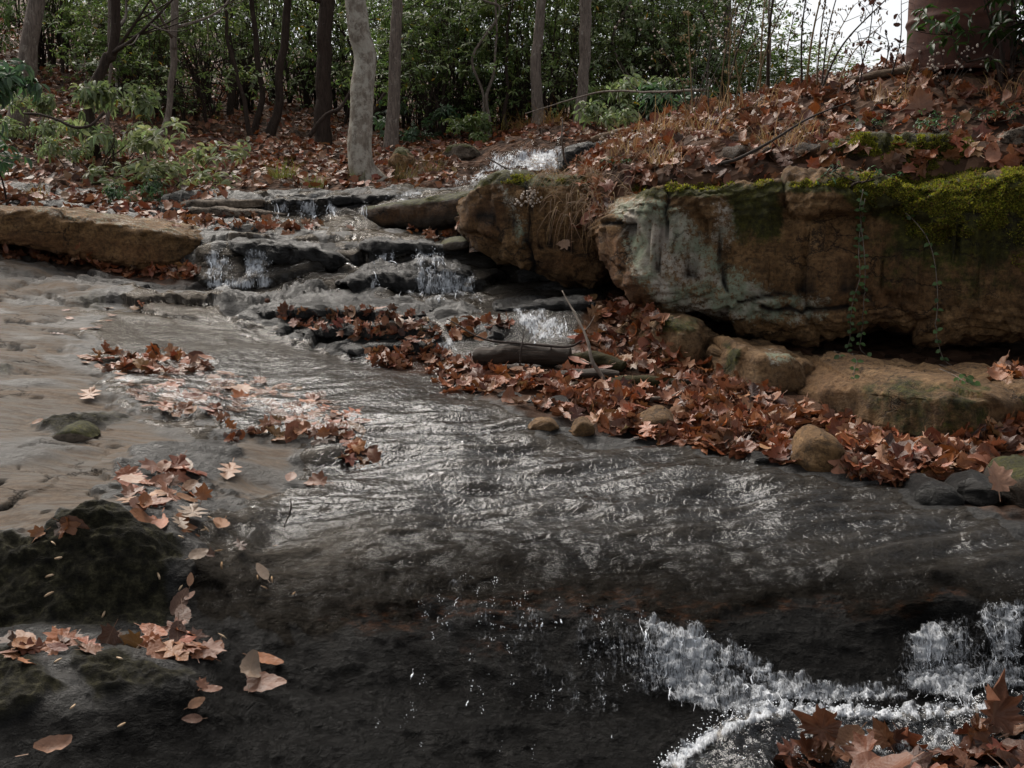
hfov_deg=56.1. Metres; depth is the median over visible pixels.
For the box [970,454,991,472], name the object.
fallen leaf
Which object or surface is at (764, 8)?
dry stalk
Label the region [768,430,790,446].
fallen leaf
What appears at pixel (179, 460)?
fallen leaf
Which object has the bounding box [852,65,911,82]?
log
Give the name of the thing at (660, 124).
straw clump
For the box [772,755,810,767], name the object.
fallen leaf
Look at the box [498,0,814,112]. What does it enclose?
evergreen shrub
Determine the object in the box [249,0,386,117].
evergreen shrub
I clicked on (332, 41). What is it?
evergreen tree
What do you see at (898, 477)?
fallen leaf
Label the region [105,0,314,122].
evergreen shrub
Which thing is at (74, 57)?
sapling
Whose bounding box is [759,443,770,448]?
fallen leaf
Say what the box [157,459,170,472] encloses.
fallen leaf
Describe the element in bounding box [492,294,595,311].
ledge
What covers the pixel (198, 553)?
fallen leaf
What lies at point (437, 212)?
ledge
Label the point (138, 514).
fallen leaf
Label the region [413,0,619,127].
evergreen shrub
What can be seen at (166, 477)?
fallen leaf
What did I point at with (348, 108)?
sapling
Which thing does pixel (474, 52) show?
sapling
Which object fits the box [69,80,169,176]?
evergreen shrub
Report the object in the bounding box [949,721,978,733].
fallen leaf
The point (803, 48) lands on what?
dry stalk
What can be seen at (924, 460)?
fallen leaf
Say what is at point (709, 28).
sapling
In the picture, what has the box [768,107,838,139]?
straw clump
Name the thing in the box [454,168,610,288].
boulder
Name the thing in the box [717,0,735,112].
dry stalk
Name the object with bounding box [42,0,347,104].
evergreen shrub
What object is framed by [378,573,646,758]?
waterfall
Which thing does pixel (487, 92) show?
sapling
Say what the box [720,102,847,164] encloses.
stick
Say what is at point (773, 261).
boulder
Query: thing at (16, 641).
fallen leaf
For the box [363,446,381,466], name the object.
fallen leaf
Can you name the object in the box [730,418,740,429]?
fallen leaf
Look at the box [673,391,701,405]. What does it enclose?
fallen leaf
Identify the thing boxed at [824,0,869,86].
dry stalk
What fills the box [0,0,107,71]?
evergreen shrub
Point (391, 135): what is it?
tree
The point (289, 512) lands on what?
stick
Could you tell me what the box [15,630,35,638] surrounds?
fallen leaf
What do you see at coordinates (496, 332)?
stone
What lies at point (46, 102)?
evergreen shrub
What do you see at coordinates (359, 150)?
tree
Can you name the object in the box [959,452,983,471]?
fallen leaf
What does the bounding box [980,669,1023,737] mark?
fallen leaf
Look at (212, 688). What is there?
fallen leaf
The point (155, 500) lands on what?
fallen leaf
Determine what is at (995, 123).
creeper
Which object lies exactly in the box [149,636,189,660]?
fallen leaf
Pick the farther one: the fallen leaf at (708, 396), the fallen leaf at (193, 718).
the fallen leaf at (708, 396)
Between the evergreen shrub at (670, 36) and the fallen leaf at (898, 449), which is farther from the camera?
the evergreen shrub at (670, 36)
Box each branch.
[23,111,104,128]
[308,90,349,137]
[525,61,704,113]
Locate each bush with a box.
[907,0,1023,86]
[1014,0,1023,45]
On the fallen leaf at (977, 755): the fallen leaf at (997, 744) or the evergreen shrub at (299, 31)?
the fallen leaf at (997, 744)
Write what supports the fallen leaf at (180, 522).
on the terrain
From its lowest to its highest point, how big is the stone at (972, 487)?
0.102 m
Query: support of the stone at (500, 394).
on the terrain
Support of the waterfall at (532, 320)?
on the terrain
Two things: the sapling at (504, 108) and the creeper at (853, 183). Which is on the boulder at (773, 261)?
the creeper at (853, 183)
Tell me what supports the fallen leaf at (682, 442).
on the water
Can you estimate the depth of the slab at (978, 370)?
3.95 m
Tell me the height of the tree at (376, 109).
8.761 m
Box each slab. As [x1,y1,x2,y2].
[795,351,1023,437]
[942,362,1023,403]
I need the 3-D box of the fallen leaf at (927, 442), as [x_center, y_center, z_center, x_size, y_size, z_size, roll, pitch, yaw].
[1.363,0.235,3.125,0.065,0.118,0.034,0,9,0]
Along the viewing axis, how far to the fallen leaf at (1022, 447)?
3.23 m
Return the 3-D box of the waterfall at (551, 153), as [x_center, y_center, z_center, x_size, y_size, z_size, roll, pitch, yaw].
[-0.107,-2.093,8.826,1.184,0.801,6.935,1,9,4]
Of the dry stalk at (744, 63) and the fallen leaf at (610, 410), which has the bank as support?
the dry stalk at (744, 63)
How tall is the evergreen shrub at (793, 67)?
1.969 m
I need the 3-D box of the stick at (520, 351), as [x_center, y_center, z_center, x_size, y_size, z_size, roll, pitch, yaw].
[0.041,-0.164,4.351,0.056,0.129,0.047,-5,11,-28]
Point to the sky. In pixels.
(893, 7)
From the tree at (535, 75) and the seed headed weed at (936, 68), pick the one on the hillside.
the tree at (535, 75)
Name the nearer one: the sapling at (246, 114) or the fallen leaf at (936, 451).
the fallen leaf at (936, 451)
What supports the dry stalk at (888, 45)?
on the bank
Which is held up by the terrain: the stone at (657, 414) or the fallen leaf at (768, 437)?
the stone at (657, 414)
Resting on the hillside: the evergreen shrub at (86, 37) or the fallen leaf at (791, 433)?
the evergreen shrub at (86, 37)
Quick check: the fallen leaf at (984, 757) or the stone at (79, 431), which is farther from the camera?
the stone at (79, 431)
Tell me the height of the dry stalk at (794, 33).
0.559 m
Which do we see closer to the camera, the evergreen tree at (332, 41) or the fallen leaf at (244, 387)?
the fallen leaf at (244, 387)
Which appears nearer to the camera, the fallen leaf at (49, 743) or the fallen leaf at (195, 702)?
the fallen leaf at (49, 743)
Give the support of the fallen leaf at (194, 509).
on the terrain
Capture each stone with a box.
[52,420,100,442]
[388,147,416,171]
[439,236,468,251]
[442,143,480,160]
[487,326,504,339]
[497,390,521,396]
[527,417,558,430]
[549,395,569,407]
[569,416,594,436]
[639,405,674,433]
[745,451,769,462]
[789,424,845,471]
[811,347,832,354]
[902,473,964,505]
[945,469,1000,506]
[983,454,1023,507]
[997,126,1023,144]
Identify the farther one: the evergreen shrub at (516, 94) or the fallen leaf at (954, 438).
the evergreen shrub at (516, 94)
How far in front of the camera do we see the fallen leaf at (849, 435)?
3.30 m
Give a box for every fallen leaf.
[0,630,14,642]
[0,649,33,653]
[12,636,35,648]
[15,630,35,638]
[15,734,71,756]
[17,637,45,654]
[29,418,42,423]
[43,626,76,643]
[51,515,89,528]
[58,635,75,644]
[59,627,77,645]
[75,642,103,654]
[77,386,100,398]
[96,619,121,645]
[112,462,138,480]
[113,473,143,482]
[115,496,145,503]
[118,480,151,496]
[118,629,142,647]
[119,469,142,477]
[120,483,146,496]
[129,496,145,510]
[130,508,156,522]
[135,623,167,635]
[138,458,161,473]
[138,491,152,507]
[138,638,173,658]
[149,473,173,487]
[149,489,176,496]
[149,508,168,528]
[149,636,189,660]
[151,497,172,504]
[156,478,180,500]
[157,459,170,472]
[163,450,189,473]
[168,613,186,645]
[169,587,188,615]
[171,513,188,528]
[173,641,200,655]
[174,641,205,647]
[175,598,190,623]
[176,512,199,536]
[177,454,192,469]
[177,502,206,517]
[179,631,196,642]
[182,465,206,475]
[182,713,203,722]
[183,591,194,600]
[185,548,207,559]
[185,697,204,708]
[186,572,193,586]
[192,483,208,495]
[194,482,212,503]
[196,677,208,688]
[198,685,221,691]
[200,637,225,657]
[205,547,215,556]
[213,517,229,527]
[217,458,241,478]
[231,380,253,393]
[233,538,246,549]
[239,649,260,692]
[243,652,283,664]
[244,671,286,691]
[256,563,269,580]
[285,471,296,480]
[304,471,326,486]
[316,425,330,437]
[347,440,365,453]
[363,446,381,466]
[556,239,573,249]
[584,407,604,422]
[602,406,620,413]
[608,417,628,436]
[629,422,643,436]
[630,418,642,434]
[643,421,671,439]
[650,429,665,444]
[660,413,677,444]
[668,426,683,437]
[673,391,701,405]
[673,431,696,446]
[681,423,696,435]
[691,441,715,453]
[700,405,712,422]
[702,387,719,399]
[702,435,726,455]
[703,439,728,447]
[708,431,720,454]
[714,412,734,427]
[717,427,757,435]
[719,389,730,403]
[729,440,750,458]
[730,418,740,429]
[731,437,759,452]
[735,408,743,421]
[736,428,754,440]
[742,420,759,434]
[748,398,760,406]
[748,411,764,425]
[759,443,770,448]
[760,410,781,426]
[762,413,770,420]
[765,430,779,442]
[766,430,794,438]
[766,443,788,464]
[767,444,792,459]
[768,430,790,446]
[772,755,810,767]
[776,736,802,759]
[777,405,795,412]
[779,412,795,422]
[790,704,853,750]
[792,730,830,765]
[794,399,814,417]
[794,417,808,421]
[802,410,820,415]
[804,742,838,765]
[819,153,834,167]
[819,398,829,416]
[828,439,851,473]
[831,745,852,761]
[833,722,866,751]
[835,423,857,437]
[835,433,861,441]
[839,453,866,477]
[840,432,859,446]
[840,730,880,756]
[842,443,852,455]
[844,452,880,470]
[848,417,861,428]
[848,465,873,479]
[850,751,879,767]
[851,454,871,473]
[853,457,862,475]
[855,442,874,457]
[857,423,880,440]
[866,716,895,753]
[867,443,877,457]
[870,430,885,444]
[870,460,882,484]
[874,464,905,481]
[879,433,894,446]
[883,469,900,486]
[886,439,918,459]
[887,452,894,460]
[887,727,908,753]
[888,456,916,480]
[888,459,916,471]
[889,458,916,477]
[890,467,906,486]
[891,442,919,470]
[893,723,928,751]
[901,433,918,445]
[901,744,933,767]
[905,85,937,116]
[912,445,926,451]
[912,450,924,467]
[918,443,937,449]
[919,452,930,471]
[920,437,934,446]
[920,447,949,458]
[921,458,952,469]
[921,462,941,472]
[923,462,953,479]
[923,748,968,755]
[924,419,943,443]
[929,458,946,473]
[932,747,952,761]
[936,435,958,466]
[940,748,969,758]
[946,437,968,444]
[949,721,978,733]
[949,742,986,761]
[952,746,977,767]
[956,458,979,469]
[958,733,1008,755]
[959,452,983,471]
[965,422,980,439]
[967,718,990,747]
[967,755,998,764]
[969,746,996,758]
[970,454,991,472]
[971,426,984,437]
[971,713,987,731]
[971,743,992,762]
[974,739,984,749]
[975,752,996,757]
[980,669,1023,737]
[985,427,1004,434]
[986,441,999,455]
[986,460,1016,501]
[986,737,1017,753]
[988,417,1002,437]
[988,435,1007,450]
[998,434,1019,454]
[998,443,1023,451]
[1000,724,1023,737]
[1001,418,1010,429]
[1003,429,1023,442]
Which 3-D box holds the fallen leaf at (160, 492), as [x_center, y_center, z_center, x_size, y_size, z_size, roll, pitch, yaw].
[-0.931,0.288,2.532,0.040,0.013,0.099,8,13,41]
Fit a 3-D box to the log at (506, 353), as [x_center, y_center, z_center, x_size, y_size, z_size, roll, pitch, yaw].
[0.048,-0.134,4.487,0.460,0.118,0.130,2,10,12]
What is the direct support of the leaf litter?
on the hillside
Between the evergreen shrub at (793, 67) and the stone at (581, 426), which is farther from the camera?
the evergreen shrub at (793, 67)
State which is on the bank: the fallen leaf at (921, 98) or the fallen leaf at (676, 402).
the fallen leaf at (921, 98)
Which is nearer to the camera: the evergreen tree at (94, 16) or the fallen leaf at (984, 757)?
the fallen leaf at (984, 757)
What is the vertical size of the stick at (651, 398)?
0.129 m
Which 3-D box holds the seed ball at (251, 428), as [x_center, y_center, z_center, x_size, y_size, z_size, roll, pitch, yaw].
[-0.904,0.162,3.334,0.044,0.048,0.047,4,10,21]
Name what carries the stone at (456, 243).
on the ledge at (383, 245)
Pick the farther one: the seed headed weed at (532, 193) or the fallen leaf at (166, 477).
the seed headed weed at (532, 193)
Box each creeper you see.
[600,154,631,169]
[816,161,903,187]
[849,114,888,130]
[913,109,966,133]
[953,100,1023,125]
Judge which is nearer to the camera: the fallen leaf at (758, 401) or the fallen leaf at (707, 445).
the fallen leaf at (707, 445)
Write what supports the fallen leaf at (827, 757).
on the fallen leaf at (806, 745)
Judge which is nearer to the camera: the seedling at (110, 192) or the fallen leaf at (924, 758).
the fallen leaf at (924, 758)
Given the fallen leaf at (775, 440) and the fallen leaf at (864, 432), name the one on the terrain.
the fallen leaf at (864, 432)
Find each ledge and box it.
[0,205,203,269]
[180,198,265,208]
[185,206,289,218]
[228,237,354,270]
[256,299,433,321]
[267,193,397,205]
[294,319,441,339]
[339,335,436,355]
[344,236,466,255]
[362,190,470,230]
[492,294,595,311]
[556,140,603,172]
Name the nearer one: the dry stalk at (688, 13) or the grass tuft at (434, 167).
the dry stalk at (688, 13)
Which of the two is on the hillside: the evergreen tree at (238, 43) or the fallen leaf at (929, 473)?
the evergreen tree at (238, 43)
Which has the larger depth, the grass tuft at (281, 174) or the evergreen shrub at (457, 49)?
the evergreen shrub at (457, 49)
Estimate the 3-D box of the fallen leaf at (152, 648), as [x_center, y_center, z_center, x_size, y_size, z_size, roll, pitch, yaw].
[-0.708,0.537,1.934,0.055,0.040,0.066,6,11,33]
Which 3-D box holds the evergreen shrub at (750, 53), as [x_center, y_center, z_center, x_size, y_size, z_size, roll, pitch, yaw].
[4.703,-5.658,18.328,3.406,1.821,3.540,1,10,6]
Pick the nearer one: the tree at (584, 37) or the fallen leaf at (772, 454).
the fallen leaf at (772, 454)
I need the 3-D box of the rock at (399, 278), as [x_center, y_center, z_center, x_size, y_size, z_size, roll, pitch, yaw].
[-0.668,-0.688,6.285,1.012,0.316,0.676,0,9,0]
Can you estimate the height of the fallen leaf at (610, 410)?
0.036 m
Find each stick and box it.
[283,498,291,527]
[447,318,581,367]
[488,157,511,169]
[516,333,523,362]
[561,118,569,165]
[562,290,605,379]
[585,386,685,400]
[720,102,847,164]
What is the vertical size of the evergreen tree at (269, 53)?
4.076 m
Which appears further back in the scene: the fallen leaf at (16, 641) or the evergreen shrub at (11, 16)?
the evergreen shrub at (11, 16)
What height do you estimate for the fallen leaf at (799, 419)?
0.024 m
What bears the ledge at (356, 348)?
on the terrain
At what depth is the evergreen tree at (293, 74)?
22.83 m
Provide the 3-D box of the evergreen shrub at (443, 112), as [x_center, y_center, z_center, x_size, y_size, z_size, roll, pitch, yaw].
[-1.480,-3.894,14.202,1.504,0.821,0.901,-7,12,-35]
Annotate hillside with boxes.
[0,0,608,196]
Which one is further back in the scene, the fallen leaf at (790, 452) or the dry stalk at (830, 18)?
the dry stalk at (830, 18)
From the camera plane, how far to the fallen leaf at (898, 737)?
1.94 m
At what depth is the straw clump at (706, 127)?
5.43 m
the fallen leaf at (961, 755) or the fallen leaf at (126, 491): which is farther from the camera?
the fallen leaf at (126, 491)
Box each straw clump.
[519,145,643,251]
[561,155,651,234]
[589,103,682,156]
[599,97,698,138]
[614,121,719,173]
[648,94,751,137]
[691,69,807,112]
[720,105,827,151]
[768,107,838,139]
[835,69,931,105]
[951,53,1023,105]
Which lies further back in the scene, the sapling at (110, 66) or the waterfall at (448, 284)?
the sapling at (110, 66)
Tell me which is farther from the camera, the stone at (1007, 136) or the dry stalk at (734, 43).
the dry stalk at (734, 43)
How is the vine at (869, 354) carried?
hanging from the boulder at (773, 261)
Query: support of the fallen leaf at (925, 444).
on the terrain
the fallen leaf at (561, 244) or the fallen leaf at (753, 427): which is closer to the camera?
the fallen leaf at (753, 427)
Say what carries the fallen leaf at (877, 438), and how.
on the leaf litter
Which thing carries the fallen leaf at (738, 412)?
on the terrain
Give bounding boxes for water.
[117,349,1023,767]
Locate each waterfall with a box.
[207,249,272,287]
[271,202,366,217]
[374,246,480,300]
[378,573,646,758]
[431,308,566,357]
[472,150,556,181]
[639,617,902,719]
[903,602,1023,706]
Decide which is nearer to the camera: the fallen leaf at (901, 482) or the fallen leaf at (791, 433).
the fallen leaf at (901, 482)
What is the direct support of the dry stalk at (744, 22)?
on the bank
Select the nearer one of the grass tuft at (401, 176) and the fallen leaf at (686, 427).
the fallen leaf at (686, 427)
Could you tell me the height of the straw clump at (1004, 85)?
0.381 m
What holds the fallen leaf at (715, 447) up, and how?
on the leaf litter
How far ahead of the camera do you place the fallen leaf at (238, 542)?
2.40 m
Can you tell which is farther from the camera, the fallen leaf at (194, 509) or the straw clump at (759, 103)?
the straw clump at (759, 103)
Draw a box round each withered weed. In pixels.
[845,0,887,87]
[848,24,882,91]
[870,0,916,77]
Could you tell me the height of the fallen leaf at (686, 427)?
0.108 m
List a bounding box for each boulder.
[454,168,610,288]
[587,165,1023,349]
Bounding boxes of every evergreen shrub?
[0,0,27,52]
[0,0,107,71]
[0,1,23,35]
[0,58,50,205]
[0,93,67,150]
[34,114,95,169]
[38,0,208,105]
[42,0,214,72]
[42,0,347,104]
[45,0,256,118]
[63,0,214,85]
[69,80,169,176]
[82,117,250,190]
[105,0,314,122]
[123,0,337,113]
[155,0,312,95]
[195,0,379,102]
[223,0,421,116]
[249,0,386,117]
[273,0,439,121]
[295,0,503,127]
[331,0,531,138]
[344,0,502,126]
[368,0,543,138]
[373,96,460,141]
[384,0,547,126]
[401,0,559,130]
[410,0,600,120]
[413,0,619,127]
[436,0,678,122]
[440,111,498,142]
[459,0,678,118]
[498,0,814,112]
[503,0,720,119]
[529,0,655,114]
[531,0,749,122]
[551,81,638,124]
[572,66,681,131]
[576,0,784,113]
[593,0,788,98]
[608,0,811,109]
[633,70,717,118]
[662,0,852,97]
[696,38,836,98]
[700,25,885,96]
[711,60,875,94]
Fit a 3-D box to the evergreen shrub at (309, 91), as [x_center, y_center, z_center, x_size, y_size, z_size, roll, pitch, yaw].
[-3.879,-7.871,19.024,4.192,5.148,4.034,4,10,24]
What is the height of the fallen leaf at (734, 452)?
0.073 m
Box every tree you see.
[0,0,44,140]
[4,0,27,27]
[69,3,122,34]
[84,0,237,159]
[150,0,281,134]
[163,1,277,73]
[211,0,315,71]
[224,0,346,94]
[226,3,235,115]
[249,0,265,134]
[264,0,291,136]
[274,1,387,90]
[310,0,334,145]
[345,0,387,181]
[372,0,459,130]
[382,0,402,150]
[530,0,545,124]
[573,0,591,125]
[722,0,731,98]
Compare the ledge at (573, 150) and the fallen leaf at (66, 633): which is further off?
the ledge at (573, 150)
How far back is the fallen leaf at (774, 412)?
3.53 m
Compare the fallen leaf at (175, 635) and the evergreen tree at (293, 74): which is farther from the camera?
the evergreen tree at (293, 74)
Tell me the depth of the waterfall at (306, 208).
8.58 m
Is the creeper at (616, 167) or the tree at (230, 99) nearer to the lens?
the creeper at (616, 167)
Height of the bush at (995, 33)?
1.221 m
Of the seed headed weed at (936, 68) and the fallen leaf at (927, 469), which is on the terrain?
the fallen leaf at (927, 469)
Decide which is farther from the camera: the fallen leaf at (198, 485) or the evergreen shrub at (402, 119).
the evergreen shrub at (402, 119)
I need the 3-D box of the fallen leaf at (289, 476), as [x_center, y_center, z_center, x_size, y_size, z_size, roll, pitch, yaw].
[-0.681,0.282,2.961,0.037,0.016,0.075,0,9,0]
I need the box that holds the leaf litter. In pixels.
[0,15,1023,767]
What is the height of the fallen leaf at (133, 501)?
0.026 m
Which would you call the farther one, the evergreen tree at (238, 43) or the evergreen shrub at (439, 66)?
the evergreen tree at (238, 43)
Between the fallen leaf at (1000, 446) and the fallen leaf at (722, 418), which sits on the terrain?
the fallen leaf at (1000, 446)
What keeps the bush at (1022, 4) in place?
on the bank
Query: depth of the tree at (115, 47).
10.48 m
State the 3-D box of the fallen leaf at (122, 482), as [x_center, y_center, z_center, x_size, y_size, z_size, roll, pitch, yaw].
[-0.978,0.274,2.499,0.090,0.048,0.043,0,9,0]
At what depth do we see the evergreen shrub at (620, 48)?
15.01 m
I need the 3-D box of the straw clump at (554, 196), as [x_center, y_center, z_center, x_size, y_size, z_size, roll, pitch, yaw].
[0.371,-1.038,5.409,0.822,0.648,0.779,0,9,0]
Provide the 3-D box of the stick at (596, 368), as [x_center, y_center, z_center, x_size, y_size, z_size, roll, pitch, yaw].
[0.314,-0.216,4.291,0.099,0.388,0.312,-4,10,-22]
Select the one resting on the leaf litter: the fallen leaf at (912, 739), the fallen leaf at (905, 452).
the fallen leaf at (905, 452)
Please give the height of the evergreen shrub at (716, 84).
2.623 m
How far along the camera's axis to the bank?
5.35 m
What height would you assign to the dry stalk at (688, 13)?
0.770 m
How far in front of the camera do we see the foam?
2.04 m
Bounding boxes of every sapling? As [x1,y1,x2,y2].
[60,0,64,72]
[73,0,92,70]
[103,0,111,154]
[113,33,122,104]
[224,0,253,135]
[333,18,353,124]
[347,0,513,129]
[444,2,474,126]
[471,0,500,131]
[485,0,562,140]
[611,0,631,124]
[695,0,811,97]
[765,0,782,84]
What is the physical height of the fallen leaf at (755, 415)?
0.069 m
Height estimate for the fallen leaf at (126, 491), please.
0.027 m
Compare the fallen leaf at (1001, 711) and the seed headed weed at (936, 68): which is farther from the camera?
the seed headed weed at (936, 68)
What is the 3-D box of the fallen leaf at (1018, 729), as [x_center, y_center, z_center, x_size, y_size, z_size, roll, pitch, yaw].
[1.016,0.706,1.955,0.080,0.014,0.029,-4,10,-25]
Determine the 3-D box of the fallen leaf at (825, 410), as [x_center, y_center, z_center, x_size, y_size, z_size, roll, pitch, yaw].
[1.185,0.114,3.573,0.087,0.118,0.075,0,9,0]
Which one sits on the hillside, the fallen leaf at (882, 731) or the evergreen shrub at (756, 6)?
the evergreen shrub at (756, 6)
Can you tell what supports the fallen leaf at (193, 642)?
on the fallen leaf at (214, 649)
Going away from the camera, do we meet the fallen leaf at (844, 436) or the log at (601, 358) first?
the fallen leaf at (844, 436)
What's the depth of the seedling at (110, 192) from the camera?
8.62 m
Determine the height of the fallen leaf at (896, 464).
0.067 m
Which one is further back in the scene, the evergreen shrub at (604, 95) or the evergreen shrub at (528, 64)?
the evergreen shrub at (528, 64)
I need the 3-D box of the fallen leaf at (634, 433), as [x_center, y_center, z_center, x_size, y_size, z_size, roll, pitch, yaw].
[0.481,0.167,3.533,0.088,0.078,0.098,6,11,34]
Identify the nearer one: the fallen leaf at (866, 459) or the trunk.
the fallen leaf at (866, 459)
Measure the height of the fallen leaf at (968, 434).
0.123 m
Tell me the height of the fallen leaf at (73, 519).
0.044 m
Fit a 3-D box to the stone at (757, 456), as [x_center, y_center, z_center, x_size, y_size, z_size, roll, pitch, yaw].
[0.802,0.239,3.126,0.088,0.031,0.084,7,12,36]
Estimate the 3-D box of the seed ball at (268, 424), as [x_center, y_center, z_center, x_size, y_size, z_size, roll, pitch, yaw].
[-0.870,0.154,3.429,0.046,0.049,0.048,4,10,21]
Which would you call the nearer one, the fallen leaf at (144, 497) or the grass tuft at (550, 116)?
the fallen leaf at (144, 497)
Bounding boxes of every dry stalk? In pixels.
[651,48,688,108]
[676,11,696,112]
[698,0,717,94]
[702,75,717,106]
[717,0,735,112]
[722,0,752,108]
[724,3,743,95]
[724,28,743,108]
[725,33,768,106]
[754,0,790,94]
[757,0,777,87]
[759,0,778,88]
[775,11,801,82]
[800,0,810,97]
[805,0,830,92]
[816,0,835,84]
[819,0,885,92]
[820,0,835,88]
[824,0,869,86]
[839,14,885,81]
[866,29,892,67]
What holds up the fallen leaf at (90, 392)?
on the terrain
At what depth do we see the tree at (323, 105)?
13.85 m
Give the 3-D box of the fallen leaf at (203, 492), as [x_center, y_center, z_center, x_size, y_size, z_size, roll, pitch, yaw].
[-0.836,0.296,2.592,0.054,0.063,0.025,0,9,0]
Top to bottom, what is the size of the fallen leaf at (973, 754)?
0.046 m
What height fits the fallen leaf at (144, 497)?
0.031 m
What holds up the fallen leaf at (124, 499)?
on the terrain
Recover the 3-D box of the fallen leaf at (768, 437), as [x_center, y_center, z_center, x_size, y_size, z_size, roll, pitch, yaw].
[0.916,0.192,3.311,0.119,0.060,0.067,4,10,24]
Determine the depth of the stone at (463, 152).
12.20 m
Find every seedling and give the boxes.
[102,179,137,204]
[129,171,166,202]
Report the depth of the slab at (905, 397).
3.58 m
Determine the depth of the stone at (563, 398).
3.83 m
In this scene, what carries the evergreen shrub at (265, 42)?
on the hillside
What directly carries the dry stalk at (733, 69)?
on the bank
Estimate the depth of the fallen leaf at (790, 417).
3.52 m
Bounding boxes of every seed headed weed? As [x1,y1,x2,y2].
[514,187,542,207]
[597,127,619,143]
[614,0,742,110]
[895,39,952,79]
[927,41,987,89]
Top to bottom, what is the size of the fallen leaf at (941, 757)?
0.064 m
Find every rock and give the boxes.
[335,256,471,294]
[615,309,715,368]
[705,334,814,393]
[716,130,973,172]
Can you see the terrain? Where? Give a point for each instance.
(814, 594)
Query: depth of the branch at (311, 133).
13.06 m
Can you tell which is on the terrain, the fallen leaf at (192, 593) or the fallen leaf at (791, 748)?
the fallen leaf at (192, 593)
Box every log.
[472,343,571,365]
[561,368,619,379]
[570,351,626,371]
[591,127,628,142]
[606,375,690,387]
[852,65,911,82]
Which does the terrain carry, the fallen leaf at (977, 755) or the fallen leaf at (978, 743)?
the fallen leaf at (978, 743)
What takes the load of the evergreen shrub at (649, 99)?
on the hillside
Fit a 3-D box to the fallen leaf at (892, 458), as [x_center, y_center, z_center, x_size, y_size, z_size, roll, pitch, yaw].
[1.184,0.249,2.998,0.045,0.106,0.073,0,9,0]
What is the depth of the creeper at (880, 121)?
5.33 m
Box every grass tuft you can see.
[12,178,52,200]
[261,155,303,179]
[294,168,331,188]
[388,157,431,178]
[413,153,450,172]
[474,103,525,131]
[506,112,544,129]
[535,100,576,125]
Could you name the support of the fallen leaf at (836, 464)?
on the terrain
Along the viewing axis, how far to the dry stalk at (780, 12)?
6.56 m
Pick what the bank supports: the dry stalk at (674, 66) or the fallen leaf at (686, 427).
the dry stalk at (674, 66)
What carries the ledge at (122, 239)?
on the terrain
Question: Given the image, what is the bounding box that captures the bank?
[469,59,1023,252]
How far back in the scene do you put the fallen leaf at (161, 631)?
2.02 m
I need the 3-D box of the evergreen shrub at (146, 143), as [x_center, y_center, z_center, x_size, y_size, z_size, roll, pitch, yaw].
[-3.591,-2.282,9.883,1.766,0.867,1.370,-2,10,-11]
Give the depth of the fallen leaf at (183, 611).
2.16 m
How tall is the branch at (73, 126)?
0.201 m
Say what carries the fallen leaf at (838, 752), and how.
on the water
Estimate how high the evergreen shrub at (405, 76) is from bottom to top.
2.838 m
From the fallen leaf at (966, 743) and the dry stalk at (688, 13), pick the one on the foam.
the fallen leaf at (966, 743)
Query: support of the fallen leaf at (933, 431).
on the leaf litter
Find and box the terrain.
[0,180,1023,767]
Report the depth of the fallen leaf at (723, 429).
3.40 m
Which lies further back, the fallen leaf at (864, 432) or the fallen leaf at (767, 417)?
the fallen leaf at (767, 417)
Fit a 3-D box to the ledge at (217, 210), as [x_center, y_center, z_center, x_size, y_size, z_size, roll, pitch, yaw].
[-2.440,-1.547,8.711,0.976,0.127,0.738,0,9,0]
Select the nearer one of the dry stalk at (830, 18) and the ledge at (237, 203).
the dry stalk at (830, 18)
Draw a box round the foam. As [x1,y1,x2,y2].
[653,690,986,767]
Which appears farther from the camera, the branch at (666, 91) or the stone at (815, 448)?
the branch at (666, 91)
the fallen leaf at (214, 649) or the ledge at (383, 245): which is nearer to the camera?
the fallen leaf at (214, 649)
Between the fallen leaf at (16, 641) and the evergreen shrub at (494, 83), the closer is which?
the fallen leaf at (16, 641)
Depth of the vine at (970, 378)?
4.36 m
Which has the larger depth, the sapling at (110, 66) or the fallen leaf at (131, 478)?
the sapling at (110, 66)
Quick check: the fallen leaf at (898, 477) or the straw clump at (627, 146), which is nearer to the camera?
the fallen leaf at (898, 477)
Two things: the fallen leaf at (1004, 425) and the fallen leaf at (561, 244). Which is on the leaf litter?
the fallen leaf at (1004, 425)
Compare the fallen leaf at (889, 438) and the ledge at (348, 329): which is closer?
the fallen leaf at (889, 438)
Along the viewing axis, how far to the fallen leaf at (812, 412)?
3.59 m
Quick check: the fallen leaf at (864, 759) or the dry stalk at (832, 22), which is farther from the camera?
the dry stalk at (832, 22)
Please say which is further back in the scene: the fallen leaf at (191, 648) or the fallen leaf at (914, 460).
the fallen leaf at (914, 460)
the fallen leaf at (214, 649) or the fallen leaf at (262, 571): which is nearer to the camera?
the fallen leaf at (214, 649)
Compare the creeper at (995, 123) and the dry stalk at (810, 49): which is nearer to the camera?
the creeper at (995, 123)
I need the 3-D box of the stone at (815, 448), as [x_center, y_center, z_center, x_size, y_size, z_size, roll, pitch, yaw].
[0.979,0.209,3.052,0.176,0.142,0.210,0,9,0]
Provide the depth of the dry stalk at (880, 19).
6.25 m
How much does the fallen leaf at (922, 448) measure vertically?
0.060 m
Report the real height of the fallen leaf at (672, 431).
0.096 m
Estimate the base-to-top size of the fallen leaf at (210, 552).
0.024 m
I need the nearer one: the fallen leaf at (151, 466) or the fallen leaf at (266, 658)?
the fallen leaf at (266, 658)
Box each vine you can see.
[834,198,866,358]
[850,190,871,378]
[905,213,980,385]
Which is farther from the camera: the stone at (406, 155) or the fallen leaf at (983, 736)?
the stone at (406, 155)
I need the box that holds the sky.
[69,0,1023,100]
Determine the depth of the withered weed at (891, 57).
5.84 m

